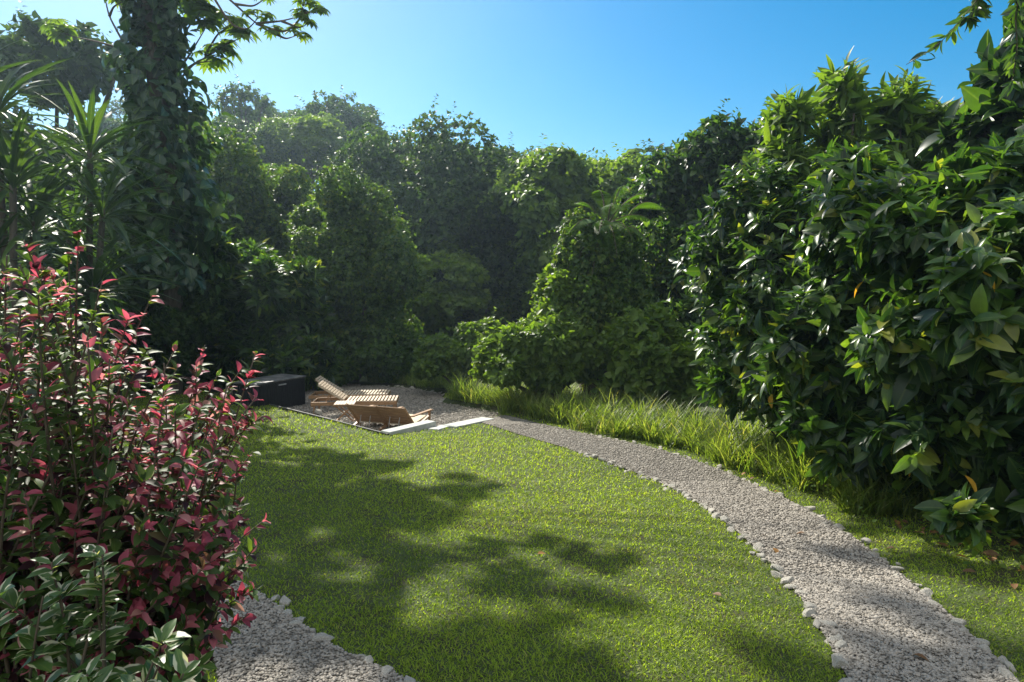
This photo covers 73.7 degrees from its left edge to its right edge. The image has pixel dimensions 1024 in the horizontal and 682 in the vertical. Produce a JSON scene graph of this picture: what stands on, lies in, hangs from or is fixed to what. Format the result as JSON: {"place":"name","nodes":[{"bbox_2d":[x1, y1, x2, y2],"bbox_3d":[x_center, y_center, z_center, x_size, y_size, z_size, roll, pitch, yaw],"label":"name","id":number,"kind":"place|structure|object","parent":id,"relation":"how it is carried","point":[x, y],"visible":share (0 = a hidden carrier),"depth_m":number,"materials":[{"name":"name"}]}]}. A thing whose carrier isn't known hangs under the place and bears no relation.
{"place":"outdoors","nodes":[
{"label":"outdoors","id":0,"kind":"place"},
{"bbox_2d":[210,580,418,681],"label":"gravel side path","id":1,"kind":"structure","parent":0,"point":[282,657],"depth_m":3.48,"materials":[{"name":"gravel"}]},
{"bbox_2d":[229,383,501,430],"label":"gravel patio","id":2,"kind":"structure","parent":0,"point":[324,407],"depth_m":15.09,"materials":[{"name":"gravel"}]},
{"bbox_2d":[232,374,305,407],"bbox_3d":[-5.497,1.191,15.519,0.792,0.681,1.509,2,6,26],"label":"storage box","id":3,"kind":"object","parent":2,"relation":"on","point":[285,390],"visible":0.7,"depth_m":15.26,"materials":[{"name":"black plastic"}]},
{"bbox_2d":[314,409,321,414],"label":"round stone","id":4,"kind":"object","parent":2,"relation":"on","point":[318,411],"visible":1,"depth_m":14.31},
{"bbox_2d":[333,400,356,421],"bbox_3d":[-3.300,1.409,13.524,0.420,0.387,0.420,-1,5,-6],"label":"side table","id":5,"kind":"object","parent":2,"relation":"on","point":[337,404],"visible":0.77,"depth_m":13.40,"materials":[{"name":"brown wood"}]},
{"bbox_2d":[309,376,390,406],"bbox_3d":[-3.754,1.157,15.883,1.780,0.661,0.655,0,5,-4],"label":"sun lounger","id":6,"kind":"object","parent":2,"relation":"on","point":[315,395],"visible":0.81,"depth_m":15.84,"materials":[{"name":"brown wood"}]},
{"bbox_2d":[311,380,398,414],"bbox_3d":[-3.360,1.201,14.697,1.780,0.661,0.655,0,5,-5],"label":"sun lounger","id":7,"kind":"object","parent":2,"relation":"on","point":[370,399],"visible":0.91,"depth_m":14.55,"materials":[{"name":"brown wood"}]},
{"bbox_2d":[345,403,387,429],"bbox_3d":[-2.596,1.375,12.875,0.710,0.521,0.974,2,5,20],"label":"chair","id":8,"kind":"object","parent":2,"relation":"on","point":[364,413],"visible":0.8,"depth_m":12.59,"materials":[{"name":"brown wood"}]},
{"bbox_2d":[374,405,432,429],"bbox_3d":[-2.007,1.384,12.625,0.710,0.521,0.974,2,5,22],"label":"chair","id":9,"kind":"object","parent":2,"relation":"on","point":[396,415],"visible":0.82,"depth_m":12.39,"materials":[{"name":"brown wood"}]},
{"bbox_2d":[363,365,450,387],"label":"terrace rim grass","id":10,"kind":"structure","parent":0,"point":[409,379],"depth_m":19.80,"materials":[{"name":"plant"}]},
{"bbox_2d":[0,0,1013,183],"label":"sky","id":11,"kind":"structure","parent":0,"point":[585,75],"materials":[{"name":"blue"}]},
{"bbox_2d":[6,304,1023,681],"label":"ground","id":12,"kind":"structure","parent":0,"point":[610,588],"depth_m":4.95,"materials":[{"name":"plant"}]},
{"bbox_2d":[0,38,121,415],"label":"strap leaved plant","id":13,"kind":"object","parent":12,"relation":"on","point":[15,166],"visible":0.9,"depth_m":9.34,"materials":[{"name":"green plant"}]},
{"bbox_2d":[0,1,123,223],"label":"airy tree","id":14,"kind":"object","parent":12,"relation":"on","point":[83,72],"visible":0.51,"depth_m":21.52,"materials":[{"name":"green plant"}]},
{"bbox_2d":[0,146,145,378],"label":"understory bush","id":15,"kind":"object","parent":12,"relation":"on","point":[116,323],"visible":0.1,"depth_m":14.20,"materials":[{"name":"green plant"}]},
{"bbox_2d":[46,122,100,135],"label":"forest tree","id":16,"kind":"object","parent":12,"relation":"on","point":[75,127],"depth_m":49.77,"materials":[{"name":"green plant"}]},
{"bbox_2d":[0,77,195,414],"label":"strap leaved plant","id":17,"kind":"object","parent":12,"relation":"on","point":[98,275],"visible":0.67,"depth_m":10.59,"materials":[{"name":"green plant"}]},
{"bbox_2d":[0,544,203,681],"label":"variegated shrub","id":18,"kind":"object","parent":12,"relation":"on","point":[59,617],"visible":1,"depth_m":1.65,"materials":[{"name":"green plant"}]},
{"bbox_2d":[100,117,125,134],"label":"forest tree","id":19,"kind":"object","parent":12,"relation":"on","point":[107,122],"visible":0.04,"depth_m":51.19,"materials":[{"name":"green plant"}]},
{"bbox_2d":[0,230,272,681],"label":"pink shrub","id":20,"kind":"object","parent":12,"relation":"on","point":[68,485],"visible":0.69,"depth_m":2.03,"materials":[{"name":"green plant"}]},
{"bbox_2d":[38,0,261,76],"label":"umbrella tree","id":21,"kind":"object","parent":12,"relation":"on","point":[62,32],"visible":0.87,"depth_m":17.60,"materials":[{"name":"green plant"}]},
{"bbox_2d":[95,96,208,124],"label":"forest tree","id":22,"kind":"object","parent":12,"relation":"on","point":[118,106],"visible":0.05,"depth_m":61.07,"materials":[{"name":"green plant"}]},
{"bbox_2d":[71,131,235,393],"bbox_3d":[-9.741,-2.019,16.922,4.227,7.196,5.509,5,7,44],"label":"dark shrub","id":23,"kind":"object","parent":12,"relation":"on","point":[192,323],"visible":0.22,"depth_m":16.59,"materials":[{"name":"green plant"}]},
{"bbox_2d":[93,0,243,395],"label":"vine tree","id":24,"kind":"object","parent":12,"relation":"on","point":[150,27],"visible":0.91,"depth_m":16.15,"materials":[{"name":"green plant"}]},
{"bbox_2d":[99,227,346,392],"bbox_3d":[-8.057,-0.703,19.290,7.123,4.876,4.659,0,5,0],"label":"broad leaved bush","id":25,"kind":"object","parent":12,"relation":"on","point":[280,313],"visible":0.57,"depth_m":18.09,"materials":[{"name":"green plant"}]},
{"bbox_2d":[207,74,276,128],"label":"emergent tree","id":26,"kind":"object","parent":12,"relation":"on","point":[262,104],"visible":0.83,"depth_m":50.28,"materials":[{"name":"green plant"}]},
{"bbox_2d":[180,95,322,262],"bbox_3d":[-10.422,-4.174,26.476,6.533,10.500,6.514,0,5,0],"label":"leafy bush","id":27,"kind":"object","parent":12,"relation":"on","point":[260,194],"visible":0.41,"depth_m":25.23,"materials":[{"name":"green plant"}]},
{"bbox_2d":[202,112,304,177],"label":"forest tree","id":28,"kind":"object","parent":12,"relation":"on","point":[238,124],"visible":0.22,"depth_m":42.82,"materials":[{"name":"green plant"}]},
{"bbox_2d":[243,105,293,121],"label":"forest tree","id":29,"kind":"object","parent":12,"relation":"on","point":[277,112],"visible":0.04,"depth_m":60.31,"materials":[{"name":"green plant"}]},
{"bbox_2d":[214,0,331,44],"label":"umbrella tree","id":30,"kind":"object","parent":12,"relation":"on","point":[302,15],"visible":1,"depth_m":12.04,"materials":[{"name":"green plant"}]},
{"bbox_2d":[270,594,279,601],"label":"edging stone","id":31,"kind":"object","parent":12,"relation":"on","point":[275,597],"visible":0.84,"depth_m":4.25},
{"bbox_2d":[273,605,284,609],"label":"edging stone","id":32,"kind":"object","parent":12,"relation":"on","point":[278,607],"visible":0.66,"depth_m":4.09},
{"bbox_2d":[279,595,290,605],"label":"edging stone","id":33,"kind":"object","parent":12,"relation":"on","point":[285,600],"visible":0.84,"depth_m":4.18,"materials":[{"name":"stone"}]},
{"bbox_2d":[283,609,291,614],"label":"edging stone","id":34,"kind":"object","parent":12,"relation":"on","point":[286,611],"visible":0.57,"depth_m":4.03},
{"bbox_2d":[263,104,312,178],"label":"forest tree","id":35,"kind":"object","parent":12,"relation":"on","point":[293,112],"visible":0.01,"depth_m":57.12,"materials":[{"name":"green plant"}]},
{"bbox_2d":[289,620,301,625],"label":"edging stone","id":36,"kind":"object","parent":12,"relation":"on","point":[295,622],"visible":0.68,"depth_m":3.87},
{"bbox_2d":[207,388,388,435],"bbox_3d":[-5.884,1.488,15.685,0.055,0.809,12.164,-4,7,-40],"label":"edging board","id":37,"kind":"object","parent":12,"relation":"on","point":[333,420],"visible":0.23,"depth_m":12.90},
{"bbox_2d":[253,111,346,193],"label":"forest tree","id":38,"kind":"object","parent":12,"relation":"on","point":[301,136],"visible":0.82,"depth_m":42.92,"materials":[{"name":"green plant"}]},
{"bbox_2d":[246,112,365,180],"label":"forest tree","id":39,"kind":"object","parent":12,"relation":"on","point":[287,120],"visible":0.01,"depth_m":53.50,"materials":[{"name":"green plant"}]},
{"bbox_2d":[312,635,334,641],"bbox_3d":[-1.019,1.612,3.691,0.120,0.044,0.069,13,-3,-25],"label":"edging stone","id":40,"kind":"object","parent":12,"relation":"on","point":[325,637],"visible":0.72,"depth_m":3.68,"materials":[{"name":"stone"}]},
{"bbox_2d":[281,85,373,185],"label":"emergent tree","id":41,"kind":"object","parent":12,"relation":"on","point":[327,103],"visible":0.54,"depth_m":50.24,"materials":[{"name":"green plant"}]},
{"bbox_2d":[269,156,431,386],"bbox_3d":[-5.261,-2.103,21.674,5.590,7.474,6.121,0,5,0],"label":"vine mound","id":42,"kind":"object","parent":12,"relation":"on","point":[366,255],"visible":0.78,"depth_m":20.97,"materials":[{"name":"green plant"}]},
{"bbox_2d":[312,96,395,179],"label":"forest tree","id":43,"kind":"object","parent":12,"relation":"on","point":[357,114],"visible":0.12,"depth_m":49.90,"materials":[{"name":"green plant"}]},
{"bbox_2d":[312,145,413,184],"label":"forest tree","id":44,"kind":"object","parent":12,"relation":"on","point":[326,162],"visible":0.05,"depth_m":42.34,"materials":[{"name":"green plant"}]},
{"bbox_2d":[363,655,373,662],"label":"edging stone","id":45,"kind":"object","parent":12,"relation":"on","point":[368,658],"visible":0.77,"depth_m":3.44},
{"bbox_2d":[381,665,393,674],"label":"edging stone","id":46,"kind":"object","parent":12,"relation":"on","point":[387,668],"visible":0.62,"depth_m":3.33,"materials":[{"name":"stone"}]},
{"bbox_2d":[381,420,435,434],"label":"concrete kerb","id":47,"kind":"structure","parent":12,"relation":"on","point":[419,426],"depth_m":11.44,"materials":[{"name":"concrete"}]},
{"bbox_2d":[404,675,415,681],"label":"edging stone","id":48,"kind":"object","parent":12,"relation":"on","point":[407,678],"visible":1,"depth_m":3.21,"materials":[{"name":"stone"}]},
{"bbox_2d":[392,131,458,148],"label":"emergent tree","id":49,"kind":"object","parent":12,"relation":"on","point":[432,142],"visible":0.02,"depth_m":44.92,"materials":[{"name":"green plant"}]},
{"bbox_2d":[322,93,533,336],"bbox_3d":[-3.692,-4.852,31.962,10.586,12.253,11.546,0,5,0],"label":"dark tree","id":50,"kind":"object","parent":12,"relation":"on","point":[450,177],"visible":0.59,"depth_m":29.58,"materials":[{"name":"green plant"}]},
{"bbox_2d":[428,425,449,430],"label":"concrete slab","id":51,"kind":"structure","parent":12,"relation":"on","point":[440,427],"depth_m":11.66,"materials":[{"name":"concrete"}]},
{"bbox_2d":[390,240,499,337],"bbox_3d":[-4.345,-1.286,28.436,6.415,5.935,7.563,-3,6,-29],"label":"forest tree","id":52,"kind":"object","parent":12,"relation":"on","point":[459,272],"visible":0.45,"depth_m":26.33,"materials":[{"name":"green plant"}]},
{"bbox_2d":[410,307,506,384],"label":"shrub","id":53,"kind":"object","parent":12,"relation":"on","point":[441,354],"visible":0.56,"depth_m":17.78,"materials":[{"name":"green plant"}]},
{"bbox_2d":[444,417,493,427],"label":"concrete slab","id":54,"kind":"structure","parent":12,"relation":"on","point":[469,422],"depth_m":12.24,"materials":[{"name":"concrete"}]},
{"bbox_2d":[431,253,531,335],"bbox_3d":[-0.997,-1.347,32.338,7.402,5.963,8.358,2,5,19],"label":"forest tree","id":55,"kind":"object","parent":12,"relation":"on","point":[514,314],"visible":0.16,"depth_m":29.68,"materials":[{"name":"green plant"}]},
{"bbox_2d":[470,131,539,167],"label":"emergent tree","id":56,"kind":"object","parent":12,"relation":"on","point":[513,150],"visible":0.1,"depth_m":48.50,"materials":[{"name":"green plant"}]},
{"bbox_2d":[480,145,534,250],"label":"forest tree","id":57,"kind":"object","parent":12,"relation":"on","point":[531,148],"visible":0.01,"depth_m":48.23,"materials":[{"name":"green plant"}]},
{"bbox_2d":[507,248,536,308],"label":"forest tree","id":58,"kind":"object","parent":12,"relation":"on","point":[521,286],"visible":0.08,"depth_m":27.87,"materials":[{"name":"green plant"}]},
{"bbox_2d":[500,146,557,178],"bbox_3d":[1.235,-3.103,29.703,3.763,10.094,4.070,0,5,0],"label":"umbrella tree","id":59,"kind":"object","parent":12,"relation":"on","point":[519,160],"visible":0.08,"depth_m":28.14,"materials":[{"name":"green plant"}]},
{"bbox_2d":[468,263,612,404],"bbox_3d":[0.686,-0.045,14.350,3.285,3.216,2.636,-3,6,-30],"label":"sunlit bush","id":60,"kind":"object","parent":12,"relation":"on","point":[546,345],"visible":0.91,"depth_m":13.76,"materials":[{"name":"green plant"}]},
{"bbox_2d":[475,133,655,382],"bbox_3d":[2.755,-3.068,28.410,8.582,10.181,6.884,-2,5,-21],"label":"round tree","id":61,"kind":"object","parent":12,"relation":"on","point":[536,195],"visible":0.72,"depth_m":25.98,"materials":[{"name":"green plant"}]},
{"bbox_2d":[528,206,670,402],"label":"creeper column","id":62,"kind":"structure","parent":12,"relation":"on","point":[618,282],"depth_m":14.36,"materials":[{"name":"green plant"}]},
{"bbox_2d":[553,185,664,279],"bbox_3d":[2.278,-2.306,14.730,2.600,2.049,1.502,-3,6,-30],"label":"tree fern","id":63,"kind":"object","parent":12,"relation":"on","point":[604,242],"visible":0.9,"depth_m":14.53,"materials":[{"name":"green plant"}]},
{"bbox_2d":[612,148,646,160],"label":"umbrella tree","id":64,"kind":"object","parent":12,"relation":"on","point":[630,151],"visible":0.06,"depth_m":30.78,"materials":[{"name":"green plant"}]},
{"bbox_2d":[591,302,709,412],"bbox_3d":[2.896,0.391,13.582,2.630,2.338,2.137,0,5,0],"label":"bright bush","id":65,"kind":"object","parent":12,"relation":"on","point":[653,346],"visible":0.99,"depth_m":13.11,"materials":[{"name":"green plant"}]},
{"bbox_2d":[640,138,674,165],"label":"emergent tree","id":66,"kind":"object","parent":12,"relation":"on","point":[667,150],"visible":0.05,"depth_m":40.52,"materials":[{"name":"green plant"}]},
{"bbox_2d":[708,508,715,513],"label":"edging stone","id":67,"kind":"object","parent":12,"relation":"on","point":[711,510],"visible":0.86,"depth_m":6.30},
{"bbox_2d":[614,96,811,351],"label":"wall of leaves","id":68,"kind":"structure","parent":12,"relation":"on","point":[677,189],"depth_m":16.89,"materials":[{"name":"green plant"}]},
{"bbox_2d":[711,512,720,518],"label":"edging stone","id":69,"kind":"object","parent":12,"relation":"on","point":[716,514],"visible":0.86,"depth_m":6.16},
{"bbox_2d":[720,515,729,521],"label":"edging stone","id":70,"kind":"object","parent":12,"relation":"on","point":[724,518],"visible":0.76,"depth_m":6.02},
{"bbox_2d":[727,526,735,532],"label":"edging stone","id":71,"kind":"object","parent":12,"relation":"on","point":[730,528],"visible":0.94,"depth_m":5.75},
{"bbox_2d":[669,158,835,444],"bbox_3d":[3.506,-0.355,8.888,2.893,4.018,3.345,1,5,12],"label":"hedge shrub","id":72,"kind":"object","parent":12,"relation":"on","point":[754,267],"visible":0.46,"depth_m":8.55,"materials":[{"name":"green plant"}]},
{"bbox_2d":[753,542,763,550],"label":"edging stone","id":73,"kind":"object","parent":12,"relation":"on","point":[758,545],"visible":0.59,"depth_m":5.30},
{"bbox_2d":[756,553,765,557],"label":"edging stone","id":74,"kind":"object","parent":12,"relation":"on","point":[761,555],"visible":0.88,"depth_m":5.09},
{"bbox_2d":[770,571,783,578],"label":"edging stone","id":75,"kind":"object","parent":12,"relation":"on","point":[777,574],"visible":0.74,"depth_m":4.67,"materials":[{"name":"stone"}]},
{"bbox_2d":[771,564,784,571],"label":"edging stone","id":76,"kind":"object","parent":12,"relation":"on","point":[777,567],"visible":0.82,"depth_m":4.79,"materials":[{"name":"stone"}]},
{"bbox_2d":[744,84,827,209],"bbox_3d":[4.657,-1.362,11.481,1.730,5.846,1.756,0,5,0],"label":"rosette tree","id":77,"kind":"object","parent":12,"relation":"on","point":[785,128],"visible":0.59,"depth_m":10.88,"materials":[{"name":"green plant"}]},
{"bbox_2d":[781,576,793,584],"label":"edging stone","id":78,"kind":"object","parent":12,"relation":"on","point":[785,580],"visible":0.65,"depth_m":4.55,"materials":[{"name":"stone"}]},
{"bbox_2d":[556,415,1023,568],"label":"ground cover","id":79,"kind":"object","parent":12,"relation":"on","point":[1004,537],"visible":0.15,"depth_m":5.29,"materials":[{"name":"green plant"}]},
{"bbox_2d":[783,584,797,589],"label":"edging stone","id":80,"kind":"object","parent":12,"relation":"on","point":[789,586],"visible":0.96,"depth_m":4.45,"materials":[{"name":"stone"}]},
{"bbox_2d":[802,608,815,617],"bbox_3d":[1.748,1.602,4.016,0.072,0.052,0.092,-10,11,38],"label":"edging stone","id":81,"kind":"object","parent":12,"relation":"on","point":[807,612],"visible":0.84,"depth_m":4.00,"materials":[{"name":"stone"}]},
{"bbox_2d":[803,506,815,510],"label":"edging stone","id":82,"kind":"object","parent":12,"relation":"on","point":[812,508],"visible":0.71,"depth_m":6.45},
{"bbox_2d":[803,602,817,608],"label":"edging stone","id":83,"kind":"object","parent":12,"relation":"on","point":[806,605],"visible":0.6,"depth_m":4.09,"materials":[{"name":"stone"}]},
{"bbox_2d":[813,619,820,628],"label":"edging stone","id":84,"kind":"object","parent":12,"relation":"on","point":[816,623],"visible":0.98,"depth_m":3.84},
{"bbox_2d":[818,619,837,626],"bbox_3d":[1.786,1.611,3.869,0.120,0.050,0.066,-9,5,40],"label":"edging stone","id":85,"kind":"object","parent":12,"relation":"on","point":[830,623],"visible":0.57,"depth_m":3.85,"materials":[{"name":"stone"}]},
{"bbox_2d":[824,634,842,644],"bbox_3d":[1.717,1.613,3.656,0.128,0.053,0.070,-17,3,-8],"label":"edging stone","id":86,"kind":"object","parent":12,"relation":"on","point":[832,638],"visible":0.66,"depth_m":3.66,"materials":[{"name":"stone"}]},
{"bbox_2d":[831,654,848,668],"bbox_3d":[1.635,1.602,3.403,0.076,0.063,0.089,2,5,18],"label":"edging stone","id":87,"kind":"object","parent":12,"relation":"on","point":[838,661],"visible":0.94,"depth_m":3.38,"materials":[{"name":"stone"}]},
{"bbox_2d":[835,639,846,648],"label":"edging stone","id":88,"kind":"object","parent":12,"relation":"on","point":[841,643],"visible":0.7,"depth_m":3.58,"materials":[{"name":"stone"}]},
{"bbox_2d":[838,677,854,681],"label":"edging stone","id":89,"kind":"object","parent":12,"relation":"on","point":[848,679],"visible":1,"depth_m":3.22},
{"bbox_2d":[803,46,890,188],"bbox_3d":[5.467,-1.580,11.313,1.525,6.253,1.794,0,5,0],"label":"rosette tree","id":90,"kind":"object","parent":12,"relation":"on","point":[845,100],"visible":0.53,"depth_m":10.92,"materials":[{"name":"green plant"}]},
{"bbox_2d":[747,130,973,493],"bbox_3d":[3.889,-0.311,7.040,2.991,3.949,3.208,0,5,0],"label":"hedge shrub","id":91,"kind":"object","parent":12,"relation":"on","point":[802,359],"visible":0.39,"depth_m":6.62,"materials":[{"name":"green plant"}]},
{"bbox_2d":[861,537,871,544],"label":"edging stone","id":92,"kind":"object","parent":12,"relation":"on","point":[866,540],"visible":0.97,"depth_m":5.38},
{"bbox_2d":[891,566,904,570],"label":"edging stone","id":93,"kind":"object","parent":12,"relation":"on","point":[898,568],"visible":0.77,"depth_m":4.78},
{"bbox_2d":[864,65,964,174],"bbox_3d":[6.513,-1.497,11.329,1.777,5.945,1.808,0,5,0],"label":"rosette tree","id":94,"kind":"object","parent":12,"relation":"on","point":[910,114],"visible":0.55,"depth_m":10.84,"materials":[{"name":"green plant"}]},
{"bbox_2d":[818,484,1023,588],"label":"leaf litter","id":95,"kind":"object","parent":12,"relation":"on","point":[993,553],"visible":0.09,"depth_m":5.12,"materials":[{"name":"brown plant"}]},
{"bbox_2d":[828,119,1023,538],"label":"hedge shrub","id":96,"kind":"object","parent":12,"relation":"on","point":[953,387],"visible":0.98,"depth_m":5.50,"materials":[{"name":"green plant"}]},
{"bbox_2d":[920,587,932,596],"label":"edging stone","id":97,"kind":"object","parent":12,"relation":"on","point":[928,591],"visible":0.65,"depth_m":4.35,"materials":[{"name":"stone"}]},
{"bbox_2d":[927,600,942,606],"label":"edging stone","id":98,"kind":"object","parent":12,"relation":"on","point":[933,602],"visible":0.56,"depth_m":4.17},
{"bbox_2d":[914,480,998,559],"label":"young plant","id":99,"kind":"object","parent":12,"relation":"on","point":[957,516],"visible":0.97,"depth_m":4.90,"materials":[{"name":"green plant"}]},
{"bbox_2d":[950,618,966,625],"bbox_3d":[2.525,1.604,3.869,0.057,0.062,0.077,-4,7,-40],"label":"edging stone","id":100,"kind":"object","parent":12,"relation":"on","point":[959,621],"visible":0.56,"depth_m":3.85,"materials":[{"name":"stone"}]},
{"bbox_2d":[906,0,1023,100],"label":"overhanging branch","id":101,"kind":"object","parent":12,"relation":"on","point":[976,9],"visible":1,"depth_m":6.74,"materials":[{"name":"green plant"}]},
{"bbox_2d":[916,3,1023,167],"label":"edge tree","id":102,"kind":"object","parent":12,"relation":"on","point":[979,116],"visible":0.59,"depth_m":8.60,"materials":[{"name":"green plant"}]},
{"bbox_2d":[975,644,989,650],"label":"edging stone","id":103,"kind":"object","parent":12,"relation":"on","point":[985,647],"visible":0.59,"depth_m":3.54,"materials":[{"name":"stone"}]},
{"bbox_2d":[976,638,989,645],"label":"edging stone","id":104,"kind":"object","parent":12,"relation":"on","point":[983,641],"visible":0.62,"depth_m":3.62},
{"bbox_2d":[998,655,1007,663],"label":"edging stone","id":105,"kind":"object","parent":12,"relation":"on","point":[1002,658],"visible":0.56,"depth_m":3.44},
{"bbox_2d":[998,667,1014,677],"bbox_3d":[2.378,1.607,3.283,0.059,0.047,0.091,-13,21,-18],"label":"edging stone","id":106,"kind":"object","parent":12,"relation":"on","point":[1005,672],"visible":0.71,"depth_m":3.28,"materials":[{"name":"stone"}]},
{"bbox_2d":[1003,661,1016,672],"bbox_3d":[2.453,1.608,3.363,0.036,0.041,0.073,1,5,8],"label":"edging stone","id":107,"kind":"object","parent":12,"relation":"on","point":[1008,664],"visible":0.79,"depth_m":3.35,"materials":[{"name":"stone"}]},
{"bbox_2d":[435,366,960,517],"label":"border grass","id":108,"kind":"structure","parent":0,"point":[719,438],"depth_m":9.98,"materials":[{"name":"plant"}]},
{"bbox_2d":[482,415,1018,681],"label":"gravel path","id":109,"kind":"structure","parent":0,"point":[505,419],"depth_m":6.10,"materials":[{"name":"gravel"}]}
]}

